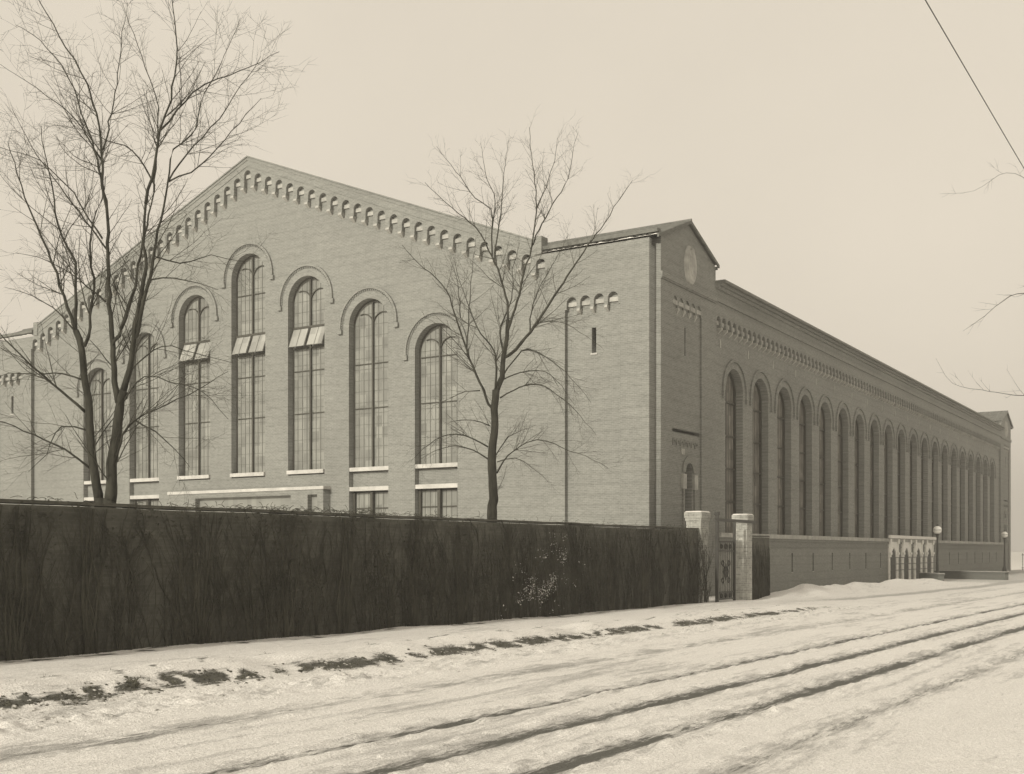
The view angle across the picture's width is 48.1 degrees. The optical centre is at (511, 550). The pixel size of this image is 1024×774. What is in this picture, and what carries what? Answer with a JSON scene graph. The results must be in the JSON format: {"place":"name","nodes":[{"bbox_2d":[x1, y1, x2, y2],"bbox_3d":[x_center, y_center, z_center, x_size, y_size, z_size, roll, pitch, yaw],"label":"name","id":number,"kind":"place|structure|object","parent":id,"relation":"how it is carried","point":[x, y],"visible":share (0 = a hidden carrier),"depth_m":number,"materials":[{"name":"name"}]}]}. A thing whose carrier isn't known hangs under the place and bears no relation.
{"place":"outdoors","nodes":[
{"label":"outdoors","id":0,"kind":"place"},
{"bbox_2d":[0,583,1023,773],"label":"road","id":1,"kind":"structure","parent":0,"point":[932,684],"depth_m":14.95,"materials":[{"name":"white snow"}]},
{"bbox_2d":[0,569,1023,720],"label":"pavement","id":2,"kind":"structure","parent":0,"point":[146,664],"depth_m":22.26,"materials":[{"name":"white snow"}]},
{"bbox_2d":[125,677,142,687],"bbox_3d":[-5.390,1.897,16.352,0.280,0.210,0.222,0,0,0],"label":"weed","id":3,"kind":"object","parent":2,"relation":"on","point":[134,685],"visible":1,"depth_m":16.36,"materials":[{"name":"plant"}]},
{"bbox_2d":[0,499,698,660],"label":"brick wall","id":4,"kind":"structure","parent":2,"relation":"on","point":[117,512],"depth_m":25.11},
{"bbox_2d":[0,492,769,660],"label":"creeper","id":5,"kind":"object","parent":4,"relation":"attached to","point":[90,633],"visible":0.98,"depth_m":26.85,"materials":[{"name":"plant"}]},
{"bbox_2d":[501,532,584,616],"bbox_3d":[1.095,0.738,35.549,0.127,2.641,5.662,0,0,32],"label":"frost","id":6,"kind":"object","parent":5,"relation":"on","point":[543,582],"visible":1,"depth_m":35.36},
{"bbox_2d":[0,605,826,709],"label":"dead grass","id":7,"kind":"structure","parent":2,"relation":"on","point":[7,702],"depth_m":19.21,"materials":[{"name":"dry grass"}]},
{"bbox_2d":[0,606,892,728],"bbox_3d":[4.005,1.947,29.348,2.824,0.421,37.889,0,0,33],"label":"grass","id":8,"kind":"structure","parent":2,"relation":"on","point":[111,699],"depth_m":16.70,"materials":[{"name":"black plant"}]},
{"bbox_2d":[0,156,1012,595],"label":"field house","id":9,"kind":"structure","parent":2,"relation":"on","point":[824,458],"depth_m":58.97,"materials":[{"name":"brick"}]},
{"bbox_2d":[84,497,93,500],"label":"window","id":10,"kind":"structure","parent":9,"relation":"in","point":[86,498],"depth_m":68.01,"materials":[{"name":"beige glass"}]},
{"bbox_2d":[74,357,110,484],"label":"window","id":11,"kind":"structure","parent":9,"relation":"in","point":[104,383],"depth_m":67.93,"materials":[{"name":"grey glass"}]},
{"bbox_2d":[120,322,166,482],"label":"window","id":12,"kind":"structure","parent":9,"relation":"in","point":[148,471],"depth_m":65.86,"materials":[{"name":"grey glass"}]},
{"bbox_2d":[130,495,158,509],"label":"window","id":13,"kind":"structure","parent":9,"relation":"in","point":[148,502],"depth_m":65.57,"materials":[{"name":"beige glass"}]},
{"bbox_2d":[169,284,218,479],"bbox_3d":[-17.401,-9.320,63.346,3.820,10.720,0.600,0,0,32],"label":"window","id":14,"kind":"structure","parent":9,"relation":"in","point":[197,322],"depth_m":63.52,"materials":[{"name":"grey glass"}]},
{"bbox_2d":[221,242,273,477],"bbox_3d":[-13.932,-10.170,61.155,3.820,12.420,0.601,0,0,32],"label":"window","id":15,"kind":"structure","parent":9,"relation":"in","point":[250,321],"depth_m":61.38,"materials":[{"name":"grey glass"}]},
{"bbox_2d":[277,264,333,474],"bbox_3d":[-10.462,-9.320,58.953,3.820,10.720,0.601,0,0,32],"label":"window","id":16,"kind":"structure","parent":9,"relation":"in","point":[307,341],"depth_m":59.08,"materials":[{"name":"grey glass"}]},
{"bbox_2d":[337,286,398,471],"bbox_3d":[-6.987,-8.495,56.736,3.820,9.070,0.600,0,0,32],"label":"window","id":17,"kind":"structure","parent":9,"relation":"in","point":[371,320],"depth_m":57.03,"materials":[{"name":"grey glass"}]},
{"bbox_2d":[349,486,387,518],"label":"window","id":18,"kind":"structure","parent":9,"relation":"in","point":[376,501],"depth_m":56.84,"materials":[{"name":"grey glass"}]},
{"bbox_2d":[402,310,468,468],"bbox_3d":[-3.512,-7.670,54.526,3.820,7.420,0.601,0,0,32],"label":"window","id":19,"kind":"structure","parent":9,"relation":"in","point":[434,369],"depth_m":54.82,"materials":[{"name":"grey glass"}]},
{"bbox_2d":[415,483,456,520],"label":"window","id":20,"kind":"structure","parent":9,"relation":"in","point":[444,502],"depth_m":54.64,"materials":[{"name":"grey glass"}]},
{"bbox_2d":[722,360,747,532],"bbox_3d":[10.699,-4.980,56.189,0.610,8.660,3.220,0,0,32],"label":"window","id":21,"kind":"structure","parent":9,"relation":"in","point":[728,384],"depth_m":56.81,"materials":[{"name":"grey glass"}]},
{"bbox_2d":[749,370,772,533],"bbox_3d":[12.645,-4.980,59.268,0.610,8.660,3.220,0,0,32],"label":"window","id":22,"kind":"structure","parent":9,"relation":"in","point":[755,393],"depth_m":59.99,"materials":[{"name":"grey glass"}]},
{"bbox_2d":[774,379,795,534],"bbox_3d":[14.594,-4.980,62.342,0.610,8.660,3.220,0,0,32],"label":"window","id":23,"kind":"structure","parent":9,"relation":"in","point":[779,405],"depth_m":63.12,"materials":[{"name":"grey glass"}]},
{"bbox_2d":[797,387,815,535],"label":"window","id":24,"kind":"structure","parent":9,"relation":"in","point":[801,412],"depth_m":66.15,"materials":[{"name":"grey glass"}]},
{"bbox_2d":[817,394,834,535],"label":"window","id":25,"kind":"structure","parent":9,"relation":"in","point":[820,412],"depth_m":69.27,"materials":[{"name":"grey glass"}]},
{"bbox_2d":[835,401,851,536],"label":"window","id":26,"kind":"structure","parent":9,"relation":"in","point":[838,415],"depth_m":72.38,"materials":[{"name":"grey glass"}]},
{"bbox_2d":[852,407,867,536],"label":"window","id":27,"kind":"structure","parent":9,"relation":"in","point":[855,433],"depth_m":75.47,"materials":[{"name":"grey glass"}]},
{"bbox_2d":[868,413,881,537],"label":"window","id":28,"kind":"structure","parent":9,"relation":"in","point":[870,429],"depth_m":78.68,"materials":[{"name":"grey glass"}]},
{"bbox_2d":[882,418,895,537],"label":"window","id":29,"kind":"structure","parent":9,"relation":"in","point":[885,442],"depth_m":81.78,"materials":[{"name":"grey glass"}]},
{"bbox_2d":[896,423,907,534],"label":"window","id":30,"kind":"structure","parent":9,"relation":"in","point":[900,427],"depth_m":84.77,"materials":[{"name":"grey glass"}]},
{"bbox_2d":[908,428,919,535],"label":"window","id":31,"kind":"structure","parent":9,"relation":"in","point":[912,431],"depth_m":87.91,"materials":[{"name":"grey glass"}]},
{"bbox_2d":[920,432,930,539],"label":"window","id":32,"kind":"structure","parent":9,"relation":"in","point":[923,434],"depth_m":90.99,"materials":[{"name":"grey glass"}]},
{"bbox_2d":[931,436,940,536],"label":"window","id":33,"kind":"structure","parent":9,"relation":"in","point":[934,438],"depth_m":94.08,"materials":[{"name":"grey glass"}]},
{"bbox_2d":[941,440,949,539],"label":"window","id":34,"kind":"structure","parent":9,"relation":"in","point":[945,443],"depth_m":97.14,"materials":[{"name":"grey glass"}]},
{"bbox_2d":[950,443,958,540],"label":"window","id":35,"kind":"structure","parent":9,"relation":"in","point":[955,447],"depth_m":100.22,"materials":[{"name":"grey glass"}]},
{"bbox_2d":[959,446,966,540],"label":"window","id":36,"kind":"structure","parent":9,"relation":"in","point":[962,448],"depth_m":103.28,"materials":[{"name":"grey glass"}]},
{"bbox_2d":[967,449,974,540],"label":"window","id":37,"kind":"structure","parent":9,"relation":"in","point":[970,451],"depth_m":106.35,"materials":[{"name":"grey glass"}]},
{"bbox_2d":[975,452,982,541],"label":"window","id":38,"kind":"structure","parent":9,"relation":"in","point":[977,455],"depth_m":109.46,"materials":[{"name":"grey glass"}]},
{"bbox_2d":[982,455,989,541],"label":"window","id":39,"kind":"structure","parent":9,"relation":"in","point":[985,457],"depth_m":112.49,"materials":[{"name":"grey glass"}]},
{"bbox_2d":[989,458,995,541],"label":"window","id":40,"kind":"structure","parent":9,"relation":"in","point":[992,459],"depth_m":115.58,"materials":[{"name":"grey glass"}]},
{"bbox_2d":[684,511,710,602],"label":"gate pier","id":41,"kind":"structure","parent":2,"relation":"on","point":[700,520],"depth_m":45.89,"materials":[{"name":"stone"}]},
{"bbox_2d":[713,512,756,601],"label":"iron gate","id":42,"kind":"structure","parent":2,"relation":"on","point":[725,570],"depth_m":46.98,"materials":[{"name":"black metal"}]},
{"bbox_2d":[732,514,753,599],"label":"gate pier","id":43,"kind":"structure","parent":2,"relation":"on","point":[743,561],"depth_m":48.68,"materials":[{"name":"stone"}]},
{"bbox_2d":[752,535,769,598],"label":"brick wall","id":44,"kind":"structure","parent":2,"relation":"on","point":[762,543],"depth_m":50.28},
{"bbox_2d":[890,556,935,579],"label":"railing","id":45,"kind":"object","parent":2,"relation":"on","point":[907,563],"visible":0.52,"depth_m":81.87,"materials":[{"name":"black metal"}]},
{"bbox_2d":[918,572,944,580],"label":"wall","id":46,"kind":"structure","parent":2,"relation":"on","point":[938,576],"depth_m":76.93,"materials":[{"name":"stone"}]},
{"bbox_2d":[933,524,941,572],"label":"street lamp","id":47,"kind":"object","parent":2,"relation":"on","point":[937,529],"visible":0.93,"depth_m":81.91,"materials":[{"name":"black metal"}]},
{"bbox_2d":[934,570,1008,579],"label":"wall","id":48,"kind":"structure","parent":2,"relation":"on","point":[992,575],"depth_m":84.14,"materials":[{"name":"stone"}]},
{"bbox_2d":[1001,530,1007,571],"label":"street lamp","id":49,"kind":"object","parent":2,"relation":"on","point":[1004,534],"visible":0.94,"depth_m":105.57,"materials":[{"name":"black metal"}]},
{"bbox_2d":[0,0,1023,551],"label":"sky","id":50,"kind":"structure","parent":0,"point":[815,148],"materials":[{"name":"beige"}]},
{"bbox_2d":[925,0,1023,167],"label":"overhead wire","id":51,"kind":"object","parent":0,"point":[971,79],"visible":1,"depth_m":11.88,"materials":[{"name":"black metal"}]},
{"bbox_2d":[936,163,1023,398],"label":"bare tree","id":52,"kind":"object","parent":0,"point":[994,307],"visible":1,"depth_m":29.97,"materials":[{"name":"brown plant"}]},
{"bbox_2d":[1011,552,1023,569],"bbox_3d":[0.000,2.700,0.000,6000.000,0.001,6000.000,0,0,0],"label":"ground","id":53,"kind":"structure","parent":0,"point":[1016,560],"depth_m":326.29,"materials":[{"name":"white snow"}]},
{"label":"lawn","id":54,"kind":"structure","parent":0,"visible":0},
{"bbox_2d":[0,0,310,507],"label":"bare tree","id":55,"kind":"object","parent":54,"relation":"on","point":[121,395],"visible":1,"depth_m":24.91,"materials":[{"name":"black plant"}]},
{"bbox_2d":[392,105,661,522],"bbox_3d":[0.377,-5.916,36.949,8.742,16.492,3.530,0,0,0],"label":"bare tree","id":56,"kind":"object","parent":54,"relation":"on","point":[493,471],"visible":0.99,"depth_m":36.92,"materials":[{"name":"black plant"}]}
]}

